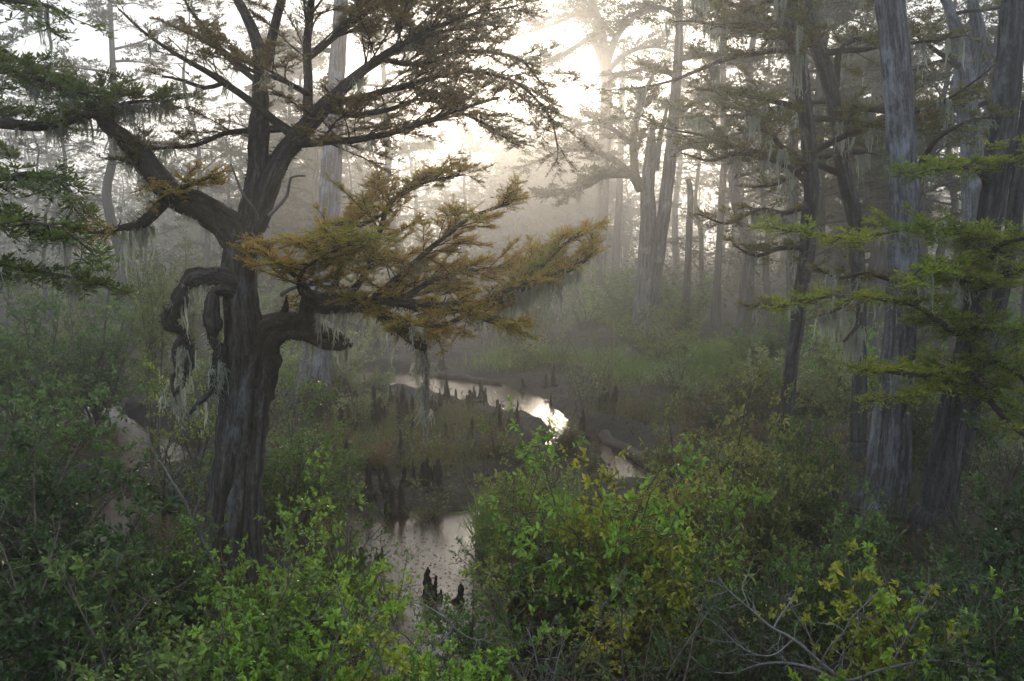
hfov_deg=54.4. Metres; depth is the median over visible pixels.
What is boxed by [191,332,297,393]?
shrub
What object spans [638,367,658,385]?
shrub
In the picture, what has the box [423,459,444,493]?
cypress knee
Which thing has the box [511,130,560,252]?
bald cypress
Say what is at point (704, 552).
shrub
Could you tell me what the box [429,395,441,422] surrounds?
cypress knee
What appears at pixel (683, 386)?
shrub
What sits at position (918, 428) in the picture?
shrub
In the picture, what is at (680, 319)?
shrub
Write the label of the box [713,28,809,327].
bald cypress
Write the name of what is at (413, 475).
cypress knee
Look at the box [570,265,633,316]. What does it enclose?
shrub
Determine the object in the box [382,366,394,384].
shrub
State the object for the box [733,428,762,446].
shrub
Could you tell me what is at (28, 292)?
shrub
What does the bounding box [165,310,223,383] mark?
shrub
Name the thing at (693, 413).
shrub
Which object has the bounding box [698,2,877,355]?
bald cypress
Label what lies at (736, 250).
bald cypress
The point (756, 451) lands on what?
shrub
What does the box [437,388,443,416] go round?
cypress knee
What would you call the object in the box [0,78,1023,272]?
wood
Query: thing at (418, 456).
shrub
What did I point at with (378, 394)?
shrub
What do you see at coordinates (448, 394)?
cypress knee
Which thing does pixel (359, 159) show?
bald cypress
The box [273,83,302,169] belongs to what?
bald cypress
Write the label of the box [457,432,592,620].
shrub
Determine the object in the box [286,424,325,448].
shrub
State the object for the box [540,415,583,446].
shrub
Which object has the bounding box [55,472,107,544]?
shrub
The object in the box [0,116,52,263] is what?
bald cypress
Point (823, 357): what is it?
shrub
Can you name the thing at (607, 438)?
fallen log
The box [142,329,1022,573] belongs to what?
sedge grass
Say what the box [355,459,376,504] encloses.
cypress knee
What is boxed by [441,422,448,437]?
cypress knee
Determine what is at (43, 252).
bald cypress
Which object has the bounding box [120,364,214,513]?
shrub
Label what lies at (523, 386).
cypress knee
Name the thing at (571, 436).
shrub
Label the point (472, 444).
shrub
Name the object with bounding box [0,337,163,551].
shrub
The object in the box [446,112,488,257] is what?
bald cypress
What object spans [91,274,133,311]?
shrub
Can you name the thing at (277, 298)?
shrub
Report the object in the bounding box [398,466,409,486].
cypress knee
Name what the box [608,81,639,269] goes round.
bald cypress
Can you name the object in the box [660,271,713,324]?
shrub
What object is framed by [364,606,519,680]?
shrub
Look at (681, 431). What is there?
shrub
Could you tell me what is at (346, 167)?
bald cypress
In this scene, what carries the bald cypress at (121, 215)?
on the ground at (454, 353)
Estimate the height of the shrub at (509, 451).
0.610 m
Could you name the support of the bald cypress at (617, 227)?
on the ground at (454, 353)
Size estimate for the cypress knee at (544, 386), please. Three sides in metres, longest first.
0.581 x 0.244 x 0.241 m
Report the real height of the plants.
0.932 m
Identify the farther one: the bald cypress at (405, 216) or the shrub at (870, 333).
the bald cypress at (405, 216)
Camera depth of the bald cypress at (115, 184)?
138.23 m
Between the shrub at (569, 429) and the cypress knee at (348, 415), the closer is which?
the shrub at (569, 429)
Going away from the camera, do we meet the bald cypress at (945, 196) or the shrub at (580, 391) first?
the shrub at (580, 391)
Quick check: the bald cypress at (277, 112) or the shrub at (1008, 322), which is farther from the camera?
the bald cypress at (277, 112)
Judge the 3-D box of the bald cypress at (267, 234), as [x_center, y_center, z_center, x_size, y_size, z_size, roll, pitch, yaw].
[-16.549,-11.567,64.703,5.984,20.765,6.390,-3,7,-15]
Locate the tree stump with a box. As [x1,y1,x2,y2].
[288,376,342,428]
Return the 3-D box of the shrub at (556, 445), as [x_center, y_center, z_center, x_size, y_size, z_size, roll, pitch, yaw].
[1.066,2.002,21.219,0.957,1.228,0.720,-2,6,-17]
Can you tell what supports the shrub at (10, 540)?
on the ground at (454, 353)
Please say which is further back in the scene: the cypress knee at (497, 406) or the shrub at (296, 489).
the cypress knee at (497, 406)
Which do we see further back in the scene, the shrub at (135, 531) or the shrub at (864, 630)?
the shrub at (135, 531)
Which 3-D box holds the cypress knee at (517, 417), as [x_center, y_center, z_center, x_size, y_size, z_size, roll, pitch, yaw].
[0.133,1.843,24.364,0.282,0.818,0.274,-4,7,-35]
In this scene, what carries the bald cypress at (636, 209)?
on the ground at (454, 353)
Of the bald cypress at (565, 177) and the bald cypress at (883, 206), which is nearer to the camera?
the bald cypress at (883, 206)
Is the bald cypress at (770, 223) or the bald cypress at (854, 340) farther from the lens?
the bald cypress at (770, 223)
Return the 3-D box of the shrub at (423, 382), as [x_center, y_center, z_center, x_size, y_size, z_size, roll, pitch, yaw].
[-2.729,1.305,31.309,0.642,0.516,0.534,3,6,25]
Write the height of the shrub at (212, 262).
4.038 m
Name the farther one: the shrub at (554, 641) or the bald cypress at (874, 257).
the bald cypress at (874, 257)
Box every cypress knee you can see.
[336,407,349,435]
[339,439,348,462]
[341,379,350,403]
[345,404,354,430]
[351,389,358,406]
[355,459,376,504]
[369,398,383,436]
[371,385,375,409]
[371,399,386,427]
[377,397,391,428]
[377,464,397,493]
[383,493,393,518]
[384,494,397,518]
[386,383,393,414]
[391,401,403,438]
[393,397,410,429]
[396,430,405,462]
[397,480,409,516]
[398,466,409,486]
[399,384,408,407]
[405,415,413,443]
[410,393,414,417]
[410,460,415,485]
[415,462,425,488]
[420,567,437,600]
[422,388,428,411]
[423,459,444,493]
[424,457,435,486]
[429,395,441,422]
[435,349,447,371]
[436,589,442,599]
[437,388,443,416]
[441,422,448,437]
[442,372,448,399]
[446,387,452,402]
[451,583,464,604]
[453,388,458,402]
[463,389,470,405]
[466,416,473,437]
[468,392,473,406]
[473,386,479,402]
[477,381,488,403]
[492,399,500,416]
[494,405,504,431]
[514,399,522,428]
[519,379,525,390]
[542,375,546,388]
[546,366,557,387]
[576,409,590,440]
[597,387,609,409]
[601,385,617,414]
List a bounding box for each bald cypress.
[0,0,210,313]
[0,9,43,171]
[0,97,64,279]
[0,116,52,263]
[0,172,21,257]
[3,69,93,334]
[9,88,99,264]
[12,160,34,257]
[24,55,119,303]
[36,0,194,324]
[47,0,615,587]
[87,180,125,269]
[98,160,138,275]
[104,78,193,277]
[141,0,263,288]
[182,106,236,265]
[189,151,240,250]
[191,139,238,249]
[205,109,274,206]
[216,0,301,301]
[223,111,265,270]
[227,102,273,281]
[239,27,357,292]
[244,0,483,406]
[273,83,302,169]
[276,0,372,278]
[302,75,392,289]
[313,0,452,309]
[318,118,367,279]
[342,109,378,287]
[343,88,362,188]
[348,119,370,229]
[353,140,382,290]
[377,73,453,282]
[386,113,414,282]
[391,89,454,269]
[412,144,460,269]
[428,125,505,290]
[429,74,492,274]
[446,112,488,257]
[462,100,532,272]
[462,117,507,265]
[469,119,542,261]
[494,119,567,255]
[503,0,774,359]
[511,0,735,316]
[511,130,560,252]
[518,113,546,130]
[518,132,583,262]
[538,122,611,265]
[545,113,581,216]
[562,81,628,275]
[578,0,995,484]
[578,132,626,273]
[582,44,643,290]
[592,0,988,460]
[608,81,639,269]
[608,149,639,248]
[610,178,633,274]
[625,103,684,249]
[635,121,668,245]
[648,0,727,287]
[653,25,741,326]
[655,40,720,305]
[679,0,872,339]
[680,147,713,269]
[680,179,693,328]
[684,20,757,283]
[691,46,777,293]
[697,99,759,304]
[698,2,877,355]
[707,129,786,278]
[712,127,759,281]
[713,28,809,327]
[723,164,764,289]
[740,0,944,368]
[740,24,861,315]
[742,6,801,291]
[743,0,1023,539]
[750,122,783,270]
[753,0,886,335]
[764,132,803,256]
[771,0,1018,534]
[775,0,955,363]
[809,32,943,293]
[814,0,966,192]
[824,11,959,320]
[861,0,1023,410]
[864,1,984,309]
[872,0,997,347]
[917,0,1019,301]
[920,4,1023,263]
[921,86,983,260]
[925,0,1023,298]
[927,123,959,245]
[933,0,1002,254]
[957,0,1023,359]
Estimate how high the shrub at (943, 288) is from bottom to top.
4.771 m
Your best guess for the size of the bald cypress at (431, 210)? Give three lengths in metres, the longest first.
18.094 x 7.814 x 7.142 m
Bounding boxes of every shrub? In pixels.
[0,249,169,422]
[0,253,105,438]
[0,286,127,428]
[0,305,32,347]
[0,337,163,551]
[0,398,157,666]
[0,432,59,465]
[0,474,217,680]
[5,263,98,320]
[7,491,170,661]
[7,525,161,655]
[10,406,46,447]
[20,303,80,348]
[39,534,349,680]
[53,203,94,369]
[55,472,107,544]
[74,421,124,467]
[82,263,137,310]
[84,258,182,318]
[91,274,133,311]
[94,309,131,347]
[112,517,329,680]
[113,483,229,634]
[115,502,172,562]
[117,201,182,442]
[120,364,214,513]
[130,280,175,343]
[137,540,185,591]
[140,325,223,469]
[153,262,222,321]
[153,568,217,633]
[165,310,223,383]
[167,257,216,313]
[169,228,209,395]
[172,490,323,678]
[187,578,407,680]
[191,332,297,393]
[203,374,369,534]
[207,293,301,358]
[209,254,343,312]
[218,445,420,680]
[220,297,278,324]
[259,286,287,311]
[266,349,309,455]
[269,348,298,419]
[270,583,443,680]
[271,429,323,474]
[279,342,348,384]
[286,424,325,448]
[289,320,385,377]
[294,404,376,513]
[296,474,391,641]
[318,520,400,622]
[325,595,438,680]
[329,370,375,432]
[330,355,363,392]
[330,396,372,413]
[330,622,504,680]
[331,344,358,386]
[333,271,407,328]
[339,440,375,468]
[348,435,397,471]
[360,365,392,389]
[360,386,394,406]
[360,544,427,615]
[363,311,391,346]
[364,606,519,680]
[370,449,394,471]
[375,410,419,450]
[381,393,398,412]
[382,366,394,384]
[396,604,570,680]
[401,477,455,525]
[415,374,430,387]
[415,450,450,473]
[415,526,538,680]
[444,518,517,589]
[456,429,490,458]
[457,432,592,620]
[458,556,636,680]
[469,416,601,622]
[477,427,516,457]
[478,395,714,647]
[479,431,515,458]
[480,432,522,455]
[491,327,549,371]
[500,294,568,339]
[507,431,543,463]
[527,554,648,654]
[532,444,731,679]
[535,545,725,680]
[540,315,591,365]
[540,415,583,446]
[544,409,582,457]
[546,421,598,455]
[555,323,622,414]
[557,419,581,449]
[559,465,776,643]
[560,272,626,328]
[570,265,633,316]
[576,285,613,323]
[578,461,678,575]
[582,249,680,338]
[585,311,633,403]
[585,442,604,467]
[602,296,721,365]
[623,359,796,603]
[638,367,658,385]
[638,451,660,472]
[639,436,678,466]
[641,390,744,530]
[642,549,836,680]
[647,324,701,398]
[647,398,671,416]
[649,432,690,465]
[654,392,683,415]
[656,288,709,330]
[657,292,703,321]
[659,436,702,475]
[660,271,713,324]
[668,419,691,440]
[676,409,728,446]
[677,371,705,399]
[679,280,711,318]
[679,396,717,423]
[688,428,718,453]
[692,342,797,421]
[694,391,741,429]
[697,438,743,470]
[700,439,750,487]
[703,401,737,435]
[708,414,736,446]
[712,413,842,588]
[713,285,815,387]
[731,336,879,416]
[731,408,769,442]
[732,429,769,464]
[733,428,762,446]
[738,539,968,680]
[766,374,856,533]
[767,475,889,656]
[769,475,844,540]
[772,301,883,379]
[779,318,876,418]
[788,541,1023,680]
[802,375,865,513]
[803,532,1023,680]
[816,485,896,579]
[830,492,913,559]
[852,483,1023,674]
[867,287,956,352]
[868,353,934,473]
[898,525,1013,603]
[901,527,1023,680]
[915,341,1023,467]
[919,477,1016,554]
[925,343,948,376]
[932,251,1022,306]
[932,581,1015,678]
[933,523,1001,581]
[938,409,1023,636]
[964,374,1023,493]
[988,294,1021,355]
[1008,289,1020,319]
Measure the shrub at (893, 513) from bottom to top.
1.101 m
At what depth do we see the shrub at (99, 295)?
61.38 m
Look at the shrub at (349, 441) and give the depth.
19.99 m
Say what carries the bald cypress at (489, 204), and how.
on the ground at (454, 353)
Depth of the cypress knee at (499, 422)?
23.87 m
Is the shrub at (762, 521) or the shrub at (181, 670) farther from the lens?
the shrub at (762, 521)
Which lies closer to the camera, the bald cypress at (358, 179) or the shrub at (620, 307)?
the shrub at (620, 307)
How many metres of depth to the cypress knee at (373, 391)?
26.86 m
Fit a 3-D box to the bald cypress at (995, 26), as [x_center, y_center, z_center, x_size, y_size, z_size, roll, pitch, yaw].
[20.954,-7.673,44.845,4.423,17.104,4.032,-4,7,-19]
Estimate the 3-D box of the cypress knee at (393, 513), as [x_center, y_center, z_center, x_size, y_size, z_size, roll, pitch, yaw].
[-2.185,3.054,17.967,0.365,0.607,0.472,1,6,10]
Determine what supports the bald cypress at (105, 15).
on the ground at (454, 353)
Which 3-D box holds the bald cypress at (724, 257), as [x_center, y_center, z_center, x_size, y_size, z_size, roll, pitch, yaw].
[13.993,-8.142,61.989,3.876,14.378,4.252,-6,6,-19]
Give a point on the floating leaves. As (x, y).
(404, 563)
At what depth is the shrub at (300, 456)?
19.89 m
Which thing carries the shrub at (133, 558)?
on the ground at (454, 353)
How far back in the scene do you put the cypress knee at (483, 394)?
28.65 m
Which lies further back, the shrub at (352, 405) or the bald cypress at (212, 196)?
the bald cypress at (212, 196)
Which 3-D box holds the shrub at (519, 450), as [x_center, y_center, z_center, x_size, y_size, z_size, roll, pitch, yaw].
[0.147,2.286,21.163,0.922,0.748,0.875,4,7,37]
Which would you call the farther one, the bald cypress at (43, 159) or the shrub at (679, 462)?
the bald cypress at (43, 159)
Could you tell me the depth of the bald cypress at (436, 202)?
96.00 m
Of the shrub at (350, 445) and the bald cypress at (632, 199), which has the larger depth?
the bald cypress at (632, 199)
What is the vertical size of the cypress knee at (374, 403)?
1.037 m
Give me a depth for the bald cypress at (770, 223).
119.27 m
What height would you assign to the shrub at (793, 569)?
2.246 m
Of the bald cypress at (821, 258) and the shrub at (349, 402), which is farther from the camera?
the bald cypress at (821, 258)
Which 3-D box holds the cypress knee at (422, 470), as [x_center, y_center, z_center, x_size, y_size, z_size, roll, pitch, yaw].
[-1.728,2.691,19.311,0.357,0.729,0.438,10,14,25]
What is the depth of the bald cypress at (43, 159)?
105.89 m
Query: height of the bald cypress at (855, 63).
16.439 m
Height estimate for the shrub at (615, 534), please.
3.185 m
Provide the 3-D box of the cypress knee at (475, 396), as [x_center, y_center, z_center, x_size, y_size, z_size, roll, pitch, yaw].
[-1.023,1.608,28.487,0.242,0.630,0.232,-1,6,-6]
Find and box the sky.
[0,0,1023,248]
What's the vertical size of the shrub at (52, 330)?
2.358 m
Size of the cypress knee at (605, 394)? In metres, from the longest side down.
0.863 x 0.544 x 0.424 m
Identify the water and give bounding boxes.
[2,369,650,680]
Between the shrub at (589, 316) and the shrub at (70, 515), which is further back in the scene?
the shrub at (589, 316)
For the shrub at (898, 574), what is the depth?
10.79 m
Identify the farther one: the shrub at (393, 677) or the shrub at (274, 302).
the shrub at (274, 302)
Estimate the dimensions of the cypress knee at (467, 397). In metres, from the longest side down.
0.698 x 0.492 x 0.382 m
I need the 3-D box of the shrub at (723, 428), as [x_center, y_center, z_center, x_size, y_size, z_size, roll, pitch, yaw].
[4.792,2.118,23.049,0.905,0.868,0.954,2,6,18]
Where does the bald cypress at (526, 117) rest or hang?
on the ground at (454, 353)
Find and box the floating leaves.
[64,389,636,680]
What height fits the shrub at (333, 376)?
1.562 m
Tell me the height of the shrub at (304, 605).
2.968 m
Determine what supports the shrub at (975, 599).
on the ground at (454, 353)
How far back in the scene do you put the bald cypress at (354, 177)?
88.91 m
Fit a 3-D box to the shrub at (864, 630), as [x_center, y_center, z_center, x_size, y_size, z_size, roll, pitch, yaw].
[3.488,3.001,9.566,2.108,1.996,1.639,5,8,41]
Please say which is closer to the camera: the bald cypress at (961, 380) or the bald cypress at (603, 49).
the bald cypress at (961, 380)
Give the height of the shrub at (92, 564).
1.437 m
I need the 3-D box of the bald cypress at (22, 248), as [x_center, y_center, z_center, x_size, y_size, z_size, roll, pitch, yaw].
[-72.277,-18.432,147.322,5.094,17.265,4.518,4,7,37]
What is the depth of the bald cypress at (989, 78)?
39.18 m
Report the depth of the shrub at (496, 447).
21.09 m
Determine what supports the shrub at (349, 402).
on the ground at (454, 353)
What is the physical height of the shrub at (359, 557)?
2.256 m
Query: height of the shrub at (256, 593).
2.472 m
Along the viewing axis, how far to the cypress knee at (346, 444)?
20.39 m
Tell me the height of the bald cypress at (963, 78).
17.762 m
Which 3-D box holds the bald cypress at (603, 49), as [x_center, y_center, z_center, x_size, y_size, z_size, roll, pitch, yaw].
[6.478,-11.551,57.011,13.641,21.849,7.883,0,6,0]
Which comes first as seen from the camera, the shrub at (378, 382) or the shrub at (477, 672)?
the shrub at (477, 672)
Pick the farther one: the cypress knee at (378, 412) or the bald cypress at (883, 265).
the bald cypress at (883, 265)
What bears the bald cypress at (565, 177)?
on the ground at (454, 353)
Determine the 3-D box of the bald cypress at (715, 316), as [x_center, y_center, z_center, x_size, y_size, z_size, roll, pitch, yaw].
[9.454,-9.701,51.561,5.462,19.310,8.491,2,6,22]
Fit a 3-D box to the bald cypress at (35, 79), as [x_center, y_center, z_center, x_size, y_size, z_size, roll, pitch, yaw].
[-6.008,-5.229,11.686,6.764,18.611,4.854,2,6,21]
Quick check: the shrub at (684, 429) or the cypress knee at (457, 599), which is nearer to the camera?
the cypress knee at (457, 599)
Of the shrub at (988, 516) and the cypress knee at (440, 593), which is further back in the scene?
the cypress knee at (440, 593)
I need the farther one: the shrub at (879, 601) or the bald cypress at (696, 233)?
the bald cypress at (696, 233)
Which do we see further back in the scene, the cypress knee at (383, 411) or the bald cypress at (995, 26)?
the bald cypress at (995, 26)
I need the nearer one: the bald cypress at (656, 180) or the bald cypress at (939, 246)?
the bald cypress at (939, 246)
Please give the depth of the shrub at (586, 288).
54.33 m
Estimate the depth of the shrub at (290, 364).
29.93 m
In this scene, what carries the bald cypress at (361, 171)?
on the ground at (454, 353)
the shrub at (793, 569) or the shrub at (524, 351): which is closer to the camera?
the shrub at (793, 569)
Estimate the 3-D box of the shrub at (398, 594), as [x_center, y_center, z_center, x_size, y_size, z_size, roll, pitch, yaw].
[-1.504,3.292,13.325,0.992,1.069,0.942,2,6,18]
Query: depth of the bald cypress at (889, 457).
15.59 m
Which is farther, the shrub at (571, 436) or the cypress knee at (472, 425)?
the cypress knee at (472, 425)
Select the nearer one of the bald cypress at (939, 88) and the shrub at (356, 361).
the shrub at (356, 361)
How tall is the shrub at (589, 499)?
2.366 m
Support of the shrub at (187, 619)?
on the ground at (454, 353)
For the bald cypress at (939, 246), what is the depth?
57.06 m
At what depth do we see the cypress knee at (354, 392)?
25.86 m
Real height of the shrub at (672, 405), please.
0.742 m
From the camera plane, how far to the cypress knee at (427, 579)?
13.88 m
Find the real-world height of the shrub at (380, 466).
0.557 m
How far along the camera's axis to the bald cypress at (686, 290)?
49.68 m
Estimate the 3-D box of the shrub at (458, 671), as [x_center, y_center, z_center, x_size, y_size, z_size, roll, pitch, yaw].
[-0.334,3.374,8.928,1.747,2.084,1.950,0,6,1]
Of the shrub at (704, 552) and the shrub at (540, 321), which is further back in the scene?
the shrub at (540, 321)
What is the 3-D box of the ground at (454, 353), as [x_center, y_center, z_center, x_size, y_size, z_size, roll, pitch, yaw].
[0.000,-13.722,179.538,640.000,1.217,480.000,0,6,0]
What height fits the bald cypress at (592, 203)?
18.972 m
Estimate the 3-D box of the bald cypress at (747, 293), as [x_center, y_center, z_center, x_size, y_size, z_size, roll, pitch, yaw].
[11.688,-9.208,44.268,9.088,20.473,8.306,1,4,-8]
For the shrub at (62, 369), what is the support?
on the ground at (454, 353)
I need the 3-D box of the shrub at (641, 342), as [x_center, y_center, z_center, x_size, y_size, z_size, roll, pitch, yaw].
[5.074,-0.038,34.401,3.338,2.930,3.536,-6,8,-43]
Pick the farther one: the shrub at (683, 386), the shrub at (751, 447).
the shrub at (683, 386)
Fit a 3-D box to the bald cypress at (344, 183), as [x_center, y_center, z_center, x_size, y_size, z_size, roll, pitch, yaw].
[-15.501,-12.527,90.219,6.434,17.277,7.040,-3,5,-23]
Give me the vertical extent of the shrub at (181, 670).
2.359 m
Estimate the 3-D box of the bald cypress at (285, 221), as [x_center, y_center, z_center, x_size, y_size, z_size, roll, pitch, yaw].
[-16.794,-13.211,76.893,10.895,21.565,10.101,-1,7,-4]
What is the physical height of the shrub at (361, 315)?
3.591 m
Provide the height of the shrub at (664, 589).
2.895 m
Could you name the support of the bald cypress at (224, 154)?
on the ground at (454, 353)
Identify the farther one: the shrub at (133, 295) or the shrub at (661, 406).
the shrub at (133, 295)
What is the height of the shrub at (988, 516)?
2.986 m
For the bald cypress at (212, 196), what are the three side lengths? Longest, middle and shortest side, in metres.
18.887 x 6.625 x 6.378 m
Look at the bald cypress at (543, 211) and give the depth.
108.83 m
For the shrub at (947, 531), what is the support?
on the ground at (454, 353)
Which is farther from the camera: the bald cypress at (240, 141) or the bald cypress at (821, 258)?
the bald cypress at (240, 141)
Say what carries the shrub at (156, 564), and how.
on the ground at (454, 353)
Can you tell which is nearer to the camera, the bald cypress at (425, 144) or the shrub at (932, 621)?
the shrub at (932, 621)
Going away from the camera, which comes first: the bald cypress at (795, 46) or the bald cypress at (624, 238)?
the bald cypress at (795, 46)
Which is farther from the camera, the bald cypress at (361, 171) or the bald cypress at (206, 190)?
the bald cypress at (206, 190)
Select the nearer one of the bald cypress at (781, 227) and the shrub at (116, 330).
the shrub at (116, 330)
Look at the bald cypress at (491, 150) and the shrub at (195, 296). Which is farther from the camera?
the bald cypress at (491, 150)
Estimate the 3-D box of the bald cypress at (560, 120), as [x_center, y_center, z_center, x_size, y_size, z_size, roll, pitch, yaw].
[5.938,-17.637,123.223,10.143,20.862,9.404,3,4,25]
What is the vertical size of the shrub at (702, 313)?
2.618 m
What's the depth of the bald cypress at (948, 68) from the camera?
41.08 m
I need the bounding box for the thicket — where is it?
[0,225,1022,322]
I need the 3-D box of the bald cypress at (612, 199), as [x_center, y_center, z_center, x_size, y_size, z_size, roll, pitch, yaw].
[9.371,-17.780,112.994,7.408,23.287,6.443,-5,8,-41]
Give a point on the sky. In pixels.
(91, 44)
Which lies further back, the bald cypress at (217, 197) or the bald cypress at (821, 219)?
the bald cypress at (217, 197)
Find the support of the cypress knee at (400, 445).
on the ground at (454, 353)
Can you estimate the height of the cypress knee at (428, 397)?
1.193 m
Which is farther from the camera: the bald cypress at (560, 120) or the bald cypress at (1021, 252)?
the bald cypress at (560, 120)
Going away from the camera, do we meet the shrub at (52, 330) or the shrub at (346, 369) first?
the shrub at (346, 369)
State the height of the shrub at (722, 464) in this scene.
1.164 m
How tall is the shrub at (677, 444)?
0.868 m
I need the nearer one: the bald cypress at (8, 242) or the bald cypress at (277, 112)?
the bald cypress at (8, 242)
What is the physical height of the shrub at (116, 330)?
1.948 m
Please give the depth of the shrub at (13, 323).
42.85 m
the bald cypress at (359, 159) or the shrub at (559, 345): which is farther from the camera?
the bald cypress at (359, 159)
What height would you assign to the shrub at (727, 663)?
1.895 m
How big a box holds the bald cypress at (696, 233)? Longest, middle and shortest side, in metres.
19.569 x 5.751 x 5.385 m
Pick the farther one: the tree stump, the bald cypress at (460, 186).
the bald cypress at (460, 186)
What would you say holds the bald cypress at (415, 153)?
on the ground at (454, 353)
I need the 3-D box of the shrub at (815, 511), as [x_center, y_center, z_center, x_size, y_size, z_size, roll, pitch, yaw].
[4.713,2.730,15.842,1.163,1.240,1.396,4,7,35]
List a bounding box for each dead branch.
[121,423,213,562]
[329,559,522,680]
[508,602,572,680]
[691,552,1000,680]
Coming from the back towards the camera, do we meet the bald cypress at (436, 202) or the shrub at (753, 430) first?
the bald cypress at (436, 202)
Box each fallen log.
[429,372,502,384]
[598,430,648,466]
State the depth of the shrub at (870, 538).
13.79 m
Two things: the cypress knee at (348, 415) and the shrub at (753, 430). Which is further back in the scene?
the cypress knee at (348, 415)
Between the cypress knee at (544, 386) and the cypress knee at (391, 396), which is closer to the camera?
the cypress knee at (391, 396)
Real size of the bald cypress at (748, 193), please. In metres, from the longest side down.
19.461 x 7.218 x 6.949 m
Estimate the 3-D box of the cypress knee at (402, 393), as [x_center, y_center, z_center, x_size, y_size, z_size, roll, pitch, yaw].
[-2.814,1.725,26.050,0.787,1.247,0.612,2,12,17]
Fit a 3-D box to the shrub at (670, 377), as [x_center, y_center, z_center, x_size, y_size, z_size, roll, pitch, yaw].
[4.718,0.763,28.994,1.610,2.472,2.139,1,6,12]
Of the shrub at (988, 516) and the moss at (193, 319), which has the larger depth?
the moss at (193, 319)
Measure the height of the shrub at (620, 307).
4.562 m
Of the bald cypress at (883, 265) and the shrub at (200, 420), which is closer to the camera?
the shrub at (200, 420)
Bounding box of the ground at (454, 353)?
[0,249,1023,680]
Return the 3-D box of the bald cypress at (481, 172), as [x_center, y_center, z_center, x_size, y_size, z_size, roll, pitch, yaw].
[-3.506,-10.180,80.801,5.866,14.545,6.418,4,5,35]
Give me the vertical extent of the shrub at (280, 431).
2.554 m
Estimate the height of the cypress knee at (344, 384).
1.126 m
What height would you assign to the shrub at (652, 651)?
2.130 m
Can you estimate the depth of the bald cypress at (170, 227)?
73.99 m
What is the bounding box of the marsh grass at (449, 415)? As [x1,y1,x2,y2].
[270,380,760,486]
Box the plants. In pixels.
[0,332,1023,680]
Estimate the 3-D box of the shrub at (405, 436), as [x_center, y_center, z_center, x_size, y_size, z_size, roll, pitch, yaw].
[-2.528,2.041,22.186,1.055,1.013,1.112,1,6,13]
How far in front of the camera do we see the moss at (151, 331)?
23.99 m
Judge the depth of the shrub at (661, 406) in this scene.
27.08 m
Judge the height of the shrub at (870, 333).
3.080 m
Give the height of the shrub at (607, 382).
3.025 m
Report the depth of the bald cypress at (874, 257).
54.24 m
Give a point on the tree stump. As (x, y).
(309, 396)
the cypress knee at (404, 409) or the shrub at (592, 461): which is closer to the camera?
the shrub at (592, 461)
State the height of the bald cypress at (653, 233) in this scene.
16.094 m
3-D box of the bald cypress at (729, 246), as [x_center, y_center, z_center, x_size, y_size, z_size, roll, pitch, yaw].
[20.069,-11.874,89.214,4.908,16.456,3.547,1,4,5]
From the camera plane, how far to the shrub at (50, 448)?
20.04 m
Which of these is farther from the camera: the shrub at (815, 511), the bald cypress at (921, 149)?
the bald cypress at (921, 149)
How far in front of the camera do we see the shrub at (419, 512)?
17.71 m
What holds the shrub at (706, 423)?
on the ground at (454, 353)
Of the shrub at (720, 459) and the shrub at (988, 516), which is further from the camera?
the shrub at (720, 459)
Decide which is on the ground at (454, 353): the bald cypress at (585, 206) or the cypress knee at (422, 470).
the bald cypress at (585, 206)
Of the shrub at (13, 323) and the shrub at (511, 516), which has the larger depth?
the shrub at (13, 323)
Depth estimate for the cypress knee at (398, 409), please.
23.49 m
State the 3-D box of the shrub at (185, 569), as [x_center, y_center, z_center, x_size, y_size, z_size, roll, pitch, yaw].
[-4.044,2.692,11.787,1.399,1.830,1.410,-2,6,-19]
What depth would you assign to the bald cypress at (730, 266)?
83.42 m
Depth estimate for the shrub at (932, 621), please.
8.55 m
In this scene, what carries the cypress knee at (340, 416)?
on the ground at (454, 353)
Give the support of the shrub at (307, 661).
on the ground at (454, 353)
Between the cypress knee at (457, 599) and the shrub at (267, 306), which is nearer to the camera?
the cypress knee at (457, 599)
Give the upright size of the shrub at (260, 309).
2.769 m
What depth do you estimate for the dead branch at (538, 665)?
9.55 m
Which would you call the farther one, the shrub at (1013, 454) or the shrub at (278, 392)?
the shrub at (278, 392)
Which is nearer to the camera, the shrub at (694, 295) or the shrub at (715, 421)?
the shrub at (715, 421)
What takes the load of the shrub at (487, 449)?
on the ground at (454, 353)
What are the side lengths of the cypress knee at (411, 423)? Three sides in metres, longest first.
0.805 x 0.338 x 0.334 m
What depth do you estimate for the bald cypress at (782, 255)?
80.45 m
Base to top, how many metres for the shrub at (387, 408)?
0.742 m
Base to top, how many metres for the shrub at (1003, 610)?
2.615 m
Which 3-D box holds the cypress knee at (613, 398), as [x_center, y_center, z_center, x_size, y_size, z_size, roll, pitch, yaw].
[2.660,1.677,26.687,0.519,1.059,0.668,13,11,16]
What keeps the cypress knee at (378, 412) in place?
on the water
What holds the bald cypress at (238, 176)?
on the ground at (454, 353)
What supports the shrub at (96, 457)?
on the ground at (454, 353)
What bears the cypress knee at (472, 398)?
on the ground at (454, 353)
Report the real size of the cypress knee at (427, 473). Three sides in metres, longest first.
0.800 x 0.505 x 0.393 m
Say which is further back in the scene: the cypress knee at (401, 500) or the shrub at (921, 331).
the shrub at (921, 331)

